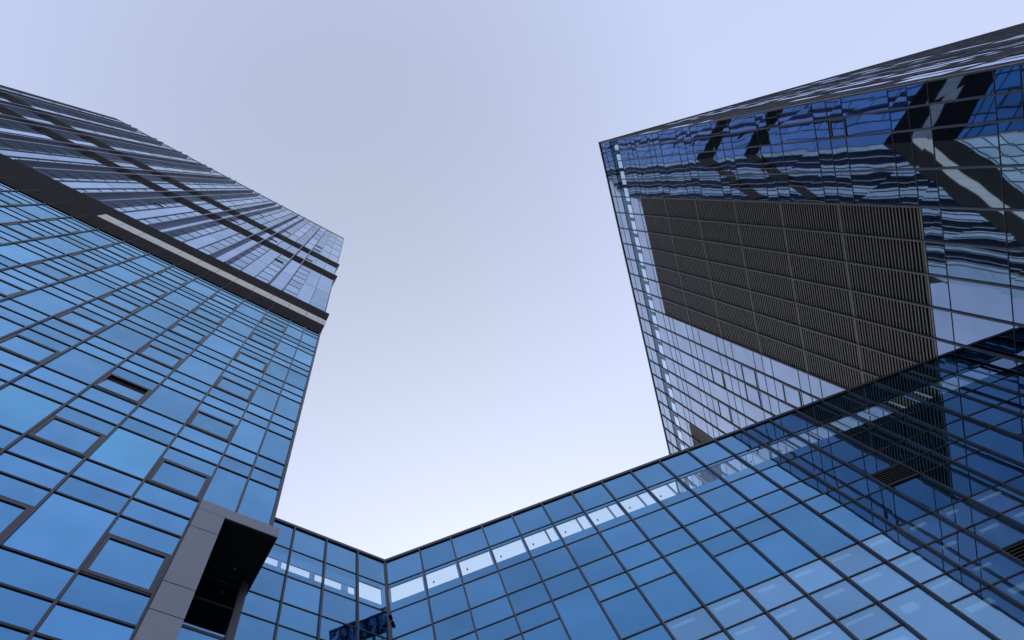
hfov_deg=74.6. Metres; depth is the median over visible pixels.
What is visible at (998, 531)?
window pane
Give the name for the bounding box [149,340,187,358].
window pane
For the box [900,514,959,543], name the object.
window pane
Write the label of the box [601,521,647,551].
window pane
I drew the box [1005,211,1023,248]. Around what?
window pane
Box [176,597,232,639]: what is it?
window pane
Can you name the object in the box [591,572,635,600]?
window pane
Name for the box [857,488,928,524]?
window pane
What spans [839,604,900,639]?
window pane
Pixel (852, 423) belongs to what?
window pane
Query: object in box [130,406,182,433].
window pane
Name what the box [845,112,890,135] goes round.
window pane
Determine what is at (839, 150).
window pane
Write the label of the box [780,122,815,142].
window pane
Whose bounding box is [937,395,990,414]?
window pane
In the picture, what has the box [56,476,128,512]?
window pane
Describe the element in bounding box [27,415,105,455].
window
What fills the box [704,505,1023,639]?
far window panes
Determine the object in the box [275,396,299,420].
window pane
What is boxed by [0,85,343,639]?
glass tower
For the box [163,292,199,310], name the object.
window pane
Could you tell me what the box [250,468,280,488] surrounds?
window pane
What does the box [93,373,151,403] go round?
window
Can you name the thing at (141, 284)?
window
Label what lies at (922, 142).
window pane
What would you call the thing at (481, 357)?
sky
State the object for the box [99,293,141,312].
window
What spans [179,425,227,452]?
window pane
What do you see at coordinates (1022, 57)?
far window panes
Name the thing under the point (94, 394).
window pane
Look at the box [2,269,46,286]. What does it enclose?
window pane
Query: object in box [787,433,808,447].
window pane
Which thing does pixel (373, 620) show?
window pane
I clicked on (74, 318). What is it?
window
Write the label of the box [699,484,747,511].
window pane
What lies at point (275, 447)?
window pane
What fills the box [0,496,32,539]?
window
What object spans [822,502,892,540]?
window pane
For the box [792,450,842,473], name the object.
window pane
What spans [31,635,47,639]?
window pane
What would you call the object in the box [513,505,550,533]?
window pane
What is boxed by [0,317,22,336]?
window pane
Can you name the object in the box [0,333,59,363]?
window
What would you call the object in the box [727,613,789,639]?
window pane
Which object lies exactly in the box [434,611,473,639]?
window pane
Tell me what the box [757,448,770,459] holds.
window
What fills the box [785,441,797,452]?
window pane
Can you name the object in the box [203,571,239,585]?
window pane
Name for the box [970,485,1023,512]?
window pane
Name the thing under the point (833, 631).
window pane
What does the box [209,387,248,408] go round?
window pane
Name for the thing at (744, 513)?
window pane
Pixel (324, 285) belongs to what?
far window panes
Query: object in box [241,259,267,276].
window pane
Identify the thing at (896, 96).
far window panes
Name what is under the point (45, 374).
window pane
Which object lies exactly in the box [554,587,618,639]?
window pane
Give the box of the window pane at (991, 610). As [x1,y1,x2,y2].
[951,588,1023,639]
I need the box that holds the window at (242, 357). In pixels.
[234,351,267,371]
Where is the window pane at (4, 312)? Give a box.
[0,306,35,325]
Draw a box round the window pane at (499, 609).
[471,596,512,628]
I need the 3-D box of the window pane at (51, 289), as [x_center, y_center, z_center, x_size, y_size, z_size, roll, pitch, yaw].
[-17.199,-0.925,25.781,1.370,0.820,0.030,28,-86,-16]
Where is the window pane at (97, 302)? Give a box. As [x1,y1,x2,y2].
[91,299,129,316]
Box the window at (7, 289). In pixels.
[0,279,27,296]
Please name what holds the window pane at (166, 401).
in the glass tower at (164, 314)
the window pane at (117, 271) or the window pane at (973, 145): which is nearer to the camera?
the window pane at (973, 145)
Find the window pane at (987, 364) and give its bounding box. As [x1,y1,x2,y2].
[955,346,1017,383]
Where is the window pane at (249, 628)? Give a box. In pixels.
[234,613,275,639]
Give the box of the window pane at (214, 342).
[202,334,239,357]
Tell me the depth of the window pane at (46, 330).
22.18 m
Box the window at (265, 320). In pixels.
[260,317,286,332]
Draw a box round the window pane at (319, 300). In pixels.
[310,289,328,310]
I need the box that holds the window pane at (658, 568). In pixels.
[628,558,673,585]
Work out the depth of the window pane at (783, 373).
36.24 m
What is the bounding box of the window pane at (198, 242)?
[183,235,218,248]
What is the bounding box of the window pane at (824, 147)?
[817,140,833,171]
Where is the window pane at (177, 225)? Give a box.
[154,222,188,231]
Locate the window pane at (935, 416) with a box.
[908,406,961,426]
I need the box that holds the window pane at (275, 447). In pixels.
[259,430,290,463]
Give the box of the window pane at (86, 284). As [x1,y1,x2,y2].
[64,275,113,296]
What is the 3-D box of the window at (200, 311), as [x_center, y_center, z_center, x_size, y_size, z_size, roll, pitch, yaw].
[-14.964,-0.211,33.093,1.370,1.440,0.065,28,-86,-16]
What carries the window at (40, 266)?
in the glass tower at (164, 314)
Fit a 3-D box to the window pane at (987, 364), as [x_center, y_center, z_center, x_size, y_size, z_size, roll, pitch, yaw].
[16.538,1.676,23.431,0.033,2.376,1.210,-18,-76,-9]
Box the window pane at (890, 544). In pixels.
[862,528,921,559]
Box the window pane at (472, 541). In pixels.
[452,528,487,557]
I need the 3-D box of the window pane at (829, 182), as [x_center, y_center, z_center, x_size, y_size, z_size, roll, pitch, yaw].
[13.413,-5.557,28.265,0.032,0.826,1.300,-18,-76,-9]
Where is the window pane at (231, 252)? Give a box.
[213,247,241,261]
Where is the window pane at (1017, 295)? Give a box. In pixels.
[1011,289,1023,324]
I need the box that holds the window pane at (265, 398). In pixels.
[251,386,278,410]
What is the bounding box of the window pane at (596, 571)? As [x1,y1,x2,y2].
[580,555,624,583]
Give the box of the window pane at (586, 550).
[567,533,611,565]
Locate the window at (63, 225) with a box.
[45,218,80,232]
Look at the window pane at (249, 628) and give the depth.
15.95 m
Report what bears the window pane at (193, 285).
in the glass tower at (164, 314)
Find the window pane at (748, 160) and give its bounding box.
[733,147,763,174]
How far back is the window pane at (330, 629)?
17.48 m
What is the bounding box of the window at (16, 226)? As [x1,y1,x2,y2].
[2,222,45,237]
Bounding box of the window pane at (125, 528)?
[108,516,179,554]
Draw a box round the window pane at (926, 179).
[915,170,938,205]
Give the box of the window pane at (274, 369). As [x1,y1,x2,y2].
[265,361,288,380]
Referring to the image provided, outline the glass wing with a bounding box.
[176,357,1023,639]
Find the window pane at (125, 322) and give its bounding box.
[119,319,157,337]
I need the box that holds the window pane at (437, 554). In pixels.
[421,539,454,569]
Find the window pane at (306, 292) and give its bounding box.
[296,283,314,303]
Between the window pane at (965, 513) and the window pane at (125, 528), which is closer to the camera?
the window pane at (125, 528)
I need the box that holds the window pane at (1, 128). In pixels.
[0,127,53,139]
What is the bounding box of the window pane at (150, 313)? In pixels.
[135,305,178,327]
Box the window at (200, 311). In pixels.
[192,306,224,323]
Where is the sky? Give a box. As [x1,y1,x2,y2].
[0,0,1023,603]
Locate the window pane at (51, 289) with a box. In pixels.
[42,286,84,303]
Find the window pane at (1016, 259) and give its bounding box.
[1008,251,1023,287]
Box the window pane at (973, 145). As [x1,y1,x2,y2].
[932,123,999,166]
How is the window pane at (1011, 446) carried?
in the glass wing
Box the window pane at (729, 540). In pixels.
[701,530,746,554]
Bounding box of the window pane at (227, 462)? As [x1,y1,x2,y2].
[220,455,251,475]
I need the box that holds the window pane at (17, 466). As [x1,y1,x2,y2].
[0,452,65,488]
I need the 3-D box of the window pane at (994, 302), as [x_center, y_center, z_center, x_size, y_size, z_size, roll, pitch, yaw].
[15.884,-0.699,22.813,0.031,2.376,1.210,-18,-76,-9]
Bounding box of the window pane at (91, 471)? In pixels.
[73,460,141,495]
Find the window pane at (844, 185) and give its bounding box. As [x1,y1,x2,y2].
[835,173,853,203]
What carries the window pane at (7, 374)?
in the glass tower at (164, 314)
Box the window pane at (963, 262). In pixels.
[944,244,1009,285]
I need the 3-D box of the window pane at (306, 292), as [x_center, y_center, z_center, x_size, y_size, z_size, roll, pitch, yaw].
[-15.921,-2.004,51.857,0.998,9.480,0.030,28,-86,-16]
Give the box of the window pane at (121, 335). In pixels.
[97,323,151,351]
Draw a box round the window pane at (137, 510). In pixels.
[122,499,188,535]
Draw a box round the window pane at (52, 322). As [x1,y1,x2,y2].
[42,318,90,339]
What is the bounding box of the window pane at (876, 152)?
[846,134,895,170]
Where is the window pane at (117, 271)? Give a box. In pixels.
[102,265,142,282]
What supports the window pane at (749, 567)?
in the glass wing
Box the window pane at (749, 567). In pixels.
[715,544,779,587]
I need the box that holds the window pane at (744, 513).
[719,502,765,526]
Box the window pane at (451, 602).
[429,586,468,622]
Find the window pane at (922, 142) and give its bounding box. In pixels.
[911,130,934,167]
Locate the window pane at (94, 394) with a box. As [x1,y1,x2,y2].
[81,387,136,413]
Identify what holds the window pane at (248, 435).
in the glass tower at (164, 314)
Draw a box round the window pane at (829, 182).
[822,173,838,202]
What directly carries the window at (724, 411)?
in the louvred tower at (802, 245)
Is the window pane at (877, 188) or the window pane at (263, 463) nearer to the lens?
the window pane at (263, 463)
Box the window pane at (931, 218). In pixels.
[921,208,942,241]
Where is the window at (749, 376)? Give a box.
[740,365,757,388]
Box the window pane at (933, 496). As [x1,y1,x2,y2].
[891,475,962,510]
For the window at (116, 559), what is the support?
in the glass tower at (164, 314)
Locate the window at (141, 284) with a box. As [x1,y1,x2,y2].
[132,280,167,296]
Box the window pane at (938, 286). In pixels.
[929,276,949,309]
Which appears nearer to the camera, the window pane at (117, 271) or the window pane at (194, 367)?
the window pane at (194, 367)
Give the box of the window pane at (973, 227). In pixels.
[941,209,1006,247]
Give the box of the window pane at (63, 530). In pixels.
[2,493,116,568]
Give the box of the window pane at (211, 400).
[204,395,243,416]
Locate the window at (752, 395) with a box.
[744,384,761,407]
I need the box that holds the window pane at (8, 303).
[0,299,49,320]
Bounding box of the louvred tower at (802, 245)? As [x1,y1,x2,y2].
[598,23,1023,493]
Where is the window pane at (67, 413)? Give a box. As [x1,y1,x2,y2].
[54,406,114,434]
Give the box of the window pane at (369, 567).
[359,553,384,583]
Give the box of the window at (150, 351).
[137,344,182,368]
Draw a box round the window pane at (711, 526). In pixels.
[685,515,731,540]
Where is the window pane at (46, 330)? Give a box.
[30,323,79,345]
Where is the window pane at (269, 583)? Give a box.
[248,568,284,599]
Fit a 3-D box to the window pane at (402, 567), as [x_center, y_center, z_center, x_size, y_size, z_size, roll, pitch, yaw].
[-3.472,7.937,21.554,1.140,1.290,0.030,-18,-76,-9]
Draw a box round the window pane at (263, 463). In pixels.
[255,456,283,476]
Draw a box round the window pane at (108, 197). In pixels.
[91,196,134,200]
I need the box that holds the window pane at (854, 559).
[824,544,883,575]
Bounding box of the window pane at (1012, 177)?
[1001,167,1023,208]
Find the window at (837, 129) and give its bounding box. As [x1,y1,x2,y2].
[829,118,846,137]
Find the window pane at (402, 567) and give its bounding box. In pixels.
[386,550,421,583]
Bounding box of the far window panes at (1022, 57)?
[642,24,1023,133]
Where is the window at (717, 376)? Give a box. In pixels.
[710,367,724,388]
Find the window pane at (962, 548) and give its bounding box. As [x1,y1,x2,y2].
[929,531,995,564]
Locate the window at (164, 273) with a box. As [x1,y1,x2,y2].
[158,270,187,284]
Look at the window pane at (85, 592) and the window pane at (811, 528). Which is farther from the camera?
the window pane at (811, 528)
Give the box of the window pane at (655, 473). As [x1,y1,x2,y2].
[633,462,673,486]
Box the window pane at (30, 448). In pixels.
[7,436,82,472]
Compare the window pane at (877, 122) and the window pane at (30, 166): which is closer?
the window pane at (877, 122)
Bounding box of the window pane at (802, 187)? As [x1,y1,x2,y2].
[787,173,824,202]
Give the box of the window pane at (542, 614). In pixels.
[516,602,558,631]
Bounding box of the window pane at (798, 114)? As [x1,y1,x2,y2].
[777,104,812,125]
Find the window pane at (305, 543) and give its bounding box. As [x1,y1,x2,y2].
[292,529,325,560]
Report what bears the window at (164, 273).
in the glass tower at (164, 314)
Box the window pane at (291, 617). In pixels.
[279,603,318,636]
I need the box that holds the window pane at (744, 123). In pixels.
[728,114,755,132]
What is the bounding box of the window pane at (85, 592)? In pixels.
[59,574,149,624]
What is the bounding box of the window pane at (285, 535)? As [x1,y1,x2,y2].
[273,521,293,547]
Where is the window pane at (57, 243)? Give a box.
[37,237,83,253]
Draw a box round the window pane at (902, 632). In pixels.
[871,625,921,639]
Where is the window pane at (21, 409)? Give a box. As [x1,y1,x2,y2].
[0,384,61,432]
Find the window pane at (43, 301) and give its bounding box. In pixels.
[11,289,75,315]
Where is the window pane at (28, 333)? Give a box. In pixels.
[17,329,69,351]
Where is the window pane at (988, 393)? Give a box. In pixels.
[965,385,1018,403]
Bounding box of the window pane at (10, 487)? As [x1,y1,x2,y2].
[0,473,49,505]
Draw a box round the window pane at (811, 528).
[771,503,855,555]
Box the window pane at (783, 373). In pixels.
[771,360,799,389]
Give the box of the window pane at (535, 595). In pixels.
[508,582,549,613]
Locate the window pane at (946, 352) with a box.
[936,341,955,364]
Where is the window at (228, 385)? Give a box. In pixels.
[214,376,254,400]
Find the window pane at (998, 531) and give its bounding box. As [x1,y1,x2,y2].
[966,516,1023,548]
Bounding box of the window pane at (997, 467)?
[956,450,1023,481]
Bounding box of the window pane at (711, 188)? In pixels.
[699,177,723,199]
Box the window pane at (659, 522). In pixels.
[635,508,680,537]
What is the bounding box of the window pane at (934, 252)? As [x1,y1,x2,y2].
[925,243,946,275]
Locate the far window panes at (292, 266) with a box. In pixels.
[0,130,325,275]
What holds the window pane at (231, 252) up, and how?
in the glass tower at (164, 314)
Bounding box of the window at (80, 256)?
[69,252,107,268]
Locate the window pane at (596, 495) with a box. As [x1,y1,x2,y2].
[573,483,613,509]
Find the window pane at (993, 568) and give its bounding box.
[964,552,1023,583]
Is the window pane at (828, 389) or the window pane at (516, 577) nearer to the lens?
the window pane at (516, 577)
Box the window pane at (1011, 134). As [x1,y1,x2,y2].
[998,120,1023,164]
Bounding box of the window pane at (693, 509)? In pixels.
[667,496,714,524]
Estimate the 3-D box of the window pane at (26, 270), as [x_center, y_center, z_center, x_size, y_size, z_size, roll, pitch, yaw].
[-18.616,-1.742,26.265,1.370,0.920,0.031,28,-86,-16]
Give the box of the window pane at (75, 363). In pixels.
[44,348,114,383]
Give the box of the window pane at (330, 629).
[320,617,355,639]
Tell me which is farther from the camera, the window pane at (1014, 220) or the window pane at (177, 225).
the window pane at (177, 225)
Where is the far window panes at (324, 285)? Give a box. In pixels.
[0,86,343,296]
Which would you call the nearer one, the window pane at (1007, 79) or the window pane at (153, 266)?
the window pane at (1007, 79)
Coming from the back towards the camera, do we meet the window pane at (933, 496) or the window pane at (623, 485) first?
the window pane at (623, 485)
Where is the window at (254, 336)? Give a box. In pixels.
[249,332,277,349]
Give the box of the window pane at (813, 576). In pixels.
[786,559,843,592]
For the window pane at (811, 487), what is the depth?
19.86 m
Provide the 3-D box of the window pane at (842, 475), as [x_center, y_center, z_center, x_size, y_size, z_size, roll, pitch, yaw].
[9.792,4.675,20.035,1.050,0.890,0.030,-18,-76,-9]
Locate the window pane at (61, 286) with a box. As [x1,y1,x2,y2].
[52,283,94,300]
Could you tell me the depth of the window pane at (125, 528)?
14.93 m
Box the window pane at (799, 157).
[782,141,820,172]
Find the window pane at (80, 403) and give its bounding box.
[68,396,125,424]
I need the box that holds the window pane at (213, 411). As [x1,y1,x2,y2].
[198,403,239,424]
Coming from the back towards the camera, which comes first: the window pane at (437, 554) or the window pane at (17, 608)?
the window pane at (437, 554)
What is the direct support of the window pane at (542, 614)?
in the glass wing
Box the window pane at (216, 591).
[194,575,238,607]
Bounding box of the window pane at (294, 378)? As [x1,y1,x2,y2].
[286,369,306,389]
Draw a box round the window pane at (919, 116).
[909,106,930,128]
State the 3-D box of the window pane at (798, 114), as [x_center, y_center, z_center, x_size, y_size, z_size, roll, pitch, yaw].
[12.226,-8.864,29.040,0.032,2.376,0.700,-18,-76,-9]
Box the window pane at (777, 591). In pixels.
[747,575,804,609]
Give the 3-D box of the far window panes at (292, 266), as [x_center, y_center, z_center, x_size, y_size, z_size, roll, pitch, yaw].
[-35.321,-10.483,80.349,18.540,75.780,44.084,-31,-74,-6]
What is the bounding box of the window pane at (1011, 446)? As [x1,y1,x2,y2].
[965,428,1023,462]
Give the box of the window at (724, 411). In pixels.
[717,401,731,422]
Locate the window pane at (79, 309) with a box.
[72,306,113,325]
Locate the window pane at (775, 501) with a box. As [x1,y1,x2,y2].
[752,489,798,513]
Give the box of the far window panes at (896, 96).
[600,65,1023,492]
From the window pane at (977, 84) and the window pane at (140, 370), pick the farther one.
the window pane at (140, 370)
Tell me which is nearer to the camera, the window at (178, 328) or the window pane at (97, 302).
the window pane at (97, 302)
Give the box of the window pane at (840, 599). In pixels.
[810,580,874,618]
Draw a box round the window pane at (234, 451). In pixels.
[225,444,256,464]
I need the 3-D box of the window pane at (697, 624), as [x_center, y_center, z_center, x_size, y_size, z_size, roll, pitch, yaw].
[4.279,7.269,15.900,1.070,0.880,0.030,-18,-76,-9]
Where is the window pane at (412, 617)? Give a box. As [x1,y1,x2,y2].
[391,599,430,637]
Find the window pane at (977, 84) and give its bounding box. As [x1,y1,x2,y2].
[927,70,993,102]
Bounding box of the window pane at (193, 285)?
[184,280,215,296]
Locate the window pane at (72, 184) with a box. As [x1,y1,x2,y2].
[58,181,112,187]
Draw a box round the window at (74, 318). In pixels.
[54,310,106,333]
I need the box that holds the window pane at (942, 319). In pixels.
[933,309,953,342]
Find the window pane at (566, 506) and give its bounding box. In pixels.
[543,494,582,521]
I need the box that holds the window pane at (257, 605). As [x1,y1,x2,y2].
[242,591,279,622]
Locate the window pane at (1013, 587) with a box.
[994,572,1023,604]
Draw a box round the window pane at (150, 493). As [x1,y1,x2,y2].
[134,482,197,517]
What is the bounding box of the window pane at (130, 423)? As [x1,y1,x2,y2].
[120,417,174,444]
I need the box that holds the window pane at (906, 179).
[897,170,917,205]
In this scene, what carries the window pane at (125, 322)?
in the glass tower at (164, 314)
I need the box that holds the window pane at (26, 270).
[14,266,56,283]
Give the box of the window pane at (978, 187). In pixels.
[937,168,1002,207]
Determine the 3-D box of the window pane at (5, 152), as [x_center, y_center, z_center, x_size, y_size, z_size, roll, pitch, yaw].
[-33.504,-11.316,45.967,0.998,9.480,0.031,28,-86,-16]
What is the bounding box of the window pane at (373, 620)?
[359,603,388,637]
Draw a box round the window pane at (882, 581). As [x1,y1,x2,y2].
[851,563,915,600]
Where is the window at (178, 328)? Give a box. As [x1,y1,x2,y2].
[169,323,206,342]
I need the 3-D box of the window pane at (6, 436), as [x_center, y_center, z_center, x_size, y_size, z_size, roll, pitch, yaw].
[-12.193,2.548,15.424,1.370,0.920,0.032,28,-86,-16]
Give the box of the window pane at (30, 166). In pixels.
[26,165,76,169]
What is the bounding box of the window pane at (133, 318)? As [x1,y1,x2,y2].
[126,315,164,332]
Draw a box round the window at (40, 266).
[25,261,72,280]
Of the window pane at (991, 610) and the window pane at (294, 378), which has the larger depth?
the window pane at (294, 378)
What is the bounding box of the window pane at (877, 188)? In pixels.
[851,171,899,204]
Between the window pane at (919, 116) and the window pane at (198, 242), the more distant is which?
the window pane at (198, 242)
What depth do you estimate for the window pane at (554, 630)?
16.99 m
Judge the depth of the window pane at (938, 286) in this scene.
24.36 m
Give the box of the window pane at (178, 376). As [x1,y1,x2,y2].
[169,371,210,392]
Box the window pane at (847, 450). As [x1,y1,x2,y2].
[822,438,872,461]
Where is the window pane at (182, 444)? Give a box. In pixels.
[171,437,221,463]
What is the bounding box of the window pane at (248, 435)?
[231,419,265,452]
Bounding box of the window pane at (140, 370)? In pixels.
[120,360,164,382]
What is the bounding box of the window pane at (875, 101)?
[841,90,888,115]
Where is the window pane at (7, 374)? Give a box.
[0,365,21,380]
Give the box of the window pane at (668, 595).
[640,573,701,620]
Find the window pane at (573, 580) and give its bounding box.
[544,568,587,598]
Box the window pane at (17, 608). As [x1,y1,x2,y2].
[0,586,52,629]
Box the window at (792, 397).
[782,384,801,407]
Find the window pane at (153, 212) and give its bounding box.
[122,209,166,218]
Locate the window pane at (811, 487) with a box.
[785,477,831,500]
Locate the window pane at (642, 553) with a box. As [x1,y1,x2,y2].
[616,541,661,569]
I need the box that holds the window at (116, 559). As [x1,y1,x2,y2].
[80,533,170,593]
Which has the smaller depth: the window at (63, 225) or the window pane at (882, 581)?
the window pane at (882, 581)
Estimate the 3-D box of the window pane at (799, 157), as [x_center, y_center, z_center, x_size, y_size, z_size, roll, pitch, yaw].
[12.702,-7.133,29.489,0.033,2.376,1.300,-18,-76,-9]
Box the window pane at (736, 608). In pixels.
[707,591,763,627]
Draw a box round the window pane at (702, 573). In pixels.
[666,544,740,603]
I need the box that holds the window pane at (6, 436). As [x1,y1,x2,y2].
[0,427,20,447]
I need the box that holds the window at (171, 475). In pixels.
[146,458,210,499]
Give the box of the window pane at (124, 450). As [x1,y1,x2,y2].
[88,427,166,478]
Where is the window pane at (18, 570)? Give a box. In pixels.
[0,548,74,598]
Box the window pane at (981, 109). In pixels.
[930,96,995,126]
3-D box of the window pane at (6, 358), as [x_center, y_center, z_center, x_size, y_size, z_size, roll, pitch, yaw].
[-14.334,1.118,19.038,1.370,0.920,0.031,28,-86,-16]
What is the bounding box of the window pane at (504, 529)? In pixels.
[483,516,519,545]
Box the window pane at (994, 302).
[948,279,1012,322]
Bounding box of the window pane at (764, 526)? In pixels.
[737,516,781,540]
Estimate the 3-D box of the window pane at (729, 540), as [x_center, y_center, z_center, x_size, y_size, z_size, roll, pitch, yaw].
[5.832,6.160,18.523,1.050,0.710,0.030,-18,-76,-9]
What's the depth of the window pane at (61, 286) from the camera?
26.69 m
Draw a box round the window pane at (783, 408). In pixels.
[778,401,807,432]
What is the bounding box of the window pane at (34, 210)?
[15,205,57,218]
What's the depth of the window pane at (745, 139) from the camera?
33.14 m
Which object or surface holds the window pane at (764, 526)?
in the glass wing
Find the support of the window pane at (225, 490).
in the glass tower at (164, 314)
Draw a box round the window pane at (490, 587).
[464,572,505,607]
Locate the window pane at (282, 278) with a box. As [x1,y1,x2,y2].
[269,271,290,289]
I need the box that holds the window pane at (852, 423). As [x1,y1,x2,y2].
[829,417,857,430]
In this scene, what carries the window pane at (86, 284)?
in the glass tower at (164, 314)
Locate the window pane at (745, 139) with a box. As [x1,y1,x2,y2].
[730,131,758,147]
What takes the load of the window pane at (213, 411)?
in the glass tower at (164, 314)
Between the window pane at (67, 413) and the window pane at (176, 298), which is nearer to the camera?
the window pane at (67, 413)
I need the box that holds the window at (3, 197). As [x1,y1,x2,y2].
[0,192,23,204]
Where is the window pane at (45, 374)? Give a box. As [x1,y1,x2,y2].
[28,366,87,393]
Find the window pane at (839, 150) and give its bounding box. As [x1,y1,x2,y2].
[831,138,849,170]
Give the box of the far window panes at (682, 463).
[263,360,1023,639]
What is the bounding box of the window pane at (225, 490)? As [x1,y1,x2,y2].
[202,467,247,510]
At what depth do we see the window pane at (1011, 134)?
20.00 m
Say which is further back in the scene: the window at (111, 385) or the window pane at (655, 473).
the window pane at (655, 473)
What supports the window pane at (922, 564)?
in the glass wing
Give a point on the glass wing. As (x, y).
(906, 523)
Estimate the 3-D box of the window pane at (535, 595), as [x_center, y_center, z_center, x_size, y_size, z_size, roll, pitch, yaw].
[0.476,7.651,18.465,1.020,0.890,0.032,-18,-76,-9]
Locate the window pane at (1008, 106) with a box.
[995,92,1022,119]
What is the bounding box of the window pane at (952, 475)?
[924,462,997,495]
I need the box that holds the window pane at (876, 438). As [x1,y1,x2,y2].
[851,428,902,449]
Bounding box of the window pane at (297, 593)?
[283,577,320,613]
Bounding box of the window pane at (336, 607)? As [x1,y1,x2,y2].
[322,590,355,626]
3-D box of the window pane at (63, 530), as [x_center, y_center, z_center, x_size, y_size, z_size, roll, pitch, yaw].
[-9.208,4.308,13.806,1.370,2.280,0.031,28,-86,-16]
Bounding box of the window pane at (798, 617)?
[769,596,832,637]
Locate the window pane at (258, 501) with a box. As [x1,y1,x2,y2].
[238,480,277,523]
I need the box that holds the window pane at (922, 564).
[890,547,956,582]
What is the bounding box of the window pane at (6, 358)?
[0,349,36,371]
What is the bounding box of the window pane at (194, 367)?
[176,355,222,384]
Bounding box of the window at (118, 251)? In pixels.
[102,245,135,258]
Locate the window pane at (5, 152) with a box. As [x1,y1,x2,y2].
[0,149,56,159]
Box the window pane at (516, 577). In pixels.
[499,559,541,592]
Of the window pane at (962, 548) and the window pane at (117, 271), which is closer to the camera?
the window pane at (962, 548)
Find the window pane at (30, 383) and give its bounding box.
[13,375,74,402]
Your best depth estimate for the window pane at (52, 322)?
23.07 m
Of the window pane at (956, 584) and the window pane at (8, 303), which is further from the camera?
the window pane at (8, 303)
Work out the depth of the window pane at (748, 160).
33.41 m
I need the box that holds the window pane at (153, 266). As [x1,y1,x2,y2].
[130,256,165,271]
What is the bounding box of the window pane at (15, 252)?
[0,244,44,263]
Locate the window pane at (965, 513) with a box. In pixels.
[936,499,995,527]
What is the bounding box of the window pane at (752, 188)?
[738,175,767,200]
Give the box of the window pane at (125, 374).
[110,367,157,389]
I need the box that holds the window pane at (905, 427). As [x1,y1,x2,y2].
[880,417,932,438]
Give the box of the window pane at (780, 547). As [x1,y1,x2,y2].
[751,530,818,571]
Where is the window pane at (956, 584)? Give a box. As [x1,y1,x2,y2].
[923,569,985,602]
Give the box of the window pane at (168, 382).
[162,378,204,399]
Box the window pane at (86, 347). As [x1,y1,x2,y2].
[76,342,123,364]
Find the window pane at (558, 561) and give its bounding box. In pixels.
[533,546,576,579]
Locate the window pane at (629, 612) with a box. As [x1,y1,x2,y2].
[601,588,660,637]
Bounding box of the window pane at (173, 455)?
[163,448,215,475]
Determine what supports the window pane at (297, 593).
in the glass wing
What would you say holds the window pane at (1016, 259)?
in the louvred tower at (802, 245)
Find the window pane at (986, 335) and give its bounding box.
[952,313,1015,358]
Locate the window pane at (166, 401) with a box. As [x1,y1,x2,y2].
[141,385,199,422]
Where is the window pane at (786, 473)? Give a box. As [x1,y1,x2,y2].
[761,461,811,486]
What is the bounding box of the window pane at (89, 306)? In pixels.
[82,303,121,320]
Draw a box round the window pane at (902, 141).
[893,132,913,168]
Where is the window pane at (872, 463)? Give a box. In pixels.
[849,453,896,474]
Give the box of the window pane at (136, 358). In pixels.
[128,354,171,375]
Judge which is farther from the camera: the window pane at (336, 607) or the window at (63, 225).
the window at (63, 225)
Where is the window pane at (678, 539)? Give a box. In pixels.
[652,528,696,554]
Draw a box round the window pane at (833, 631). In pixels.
[795,622,853,639]
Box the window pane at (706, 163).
[694,152,718,175]
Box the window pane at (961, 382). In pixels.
[959,379,971,386]
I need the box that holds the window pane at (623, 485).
[603,473,643,497]
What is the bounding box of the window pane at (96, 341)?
[86,336,132,357]
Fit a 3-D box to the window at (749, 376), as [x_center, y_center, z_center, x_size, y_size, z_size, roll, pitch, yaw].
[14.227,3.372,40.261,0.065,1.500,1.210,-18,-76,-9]
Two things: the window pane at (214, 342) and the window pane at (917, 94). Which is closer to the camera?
the window pane at (917, 94)
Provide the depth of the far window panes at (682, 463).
20.94 m
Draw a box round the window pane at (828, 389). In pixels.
[820,380,856,415]
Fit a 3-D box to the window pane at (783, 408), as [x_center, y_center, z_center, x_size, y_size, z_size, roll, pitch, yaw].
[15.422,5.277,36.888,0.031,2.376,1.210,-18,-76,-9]
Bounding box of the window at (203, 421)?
[187,409,236,440]
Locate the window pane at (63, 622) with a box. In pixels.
[37,604,134,639]
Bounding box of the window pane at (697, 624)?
[665,607,721,639]
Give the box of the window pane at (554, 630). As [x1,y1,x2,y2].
[523,619,568,639]
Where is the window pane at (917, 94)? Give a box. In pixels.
[906,83,927,106]
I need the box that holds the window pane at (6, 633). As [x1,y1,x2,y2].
[0,625,28,639]
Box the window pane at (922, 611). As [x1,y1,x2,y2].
[881,586,993,639]
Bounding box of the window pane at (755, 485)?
[730,473,778,498]
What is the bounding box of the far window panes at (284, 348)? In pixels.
[0,183,318,437]
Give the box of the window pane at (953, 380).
[941,377,957,393]
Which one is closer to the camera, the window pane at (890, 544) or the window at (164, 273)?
the window pane at (890, 544)
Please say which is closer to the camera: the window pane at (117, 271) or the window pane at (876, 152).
the window pane at (876, 152)
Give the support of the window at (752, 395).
in the louvred tower at (802, 245)
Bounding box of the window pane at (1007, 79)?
[993,65,1020,93]
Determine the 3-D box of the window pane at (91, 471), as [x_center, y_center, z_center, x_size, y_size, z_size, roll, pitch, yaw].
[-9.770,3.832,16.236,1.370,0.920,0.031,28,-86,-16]
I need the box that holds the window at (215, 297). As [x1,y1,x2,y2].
[210,294,237,308]
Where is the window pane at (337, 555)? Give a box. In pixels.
[326,541,355,572]
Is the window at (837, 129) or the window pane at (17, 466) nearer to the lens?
the window pane at (17, 466)
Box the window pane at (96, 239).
[75,231,112,245]
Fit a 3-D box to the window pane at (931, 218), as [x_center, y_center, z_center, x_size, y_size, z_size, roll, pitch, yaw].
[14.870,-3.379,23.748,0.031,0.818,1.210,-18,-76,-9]
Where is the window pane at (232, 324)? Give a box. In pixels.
[221,317,253,336]
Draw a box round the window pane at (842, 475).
[817,465,864,487]
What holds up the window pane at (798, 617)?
in the glass wing

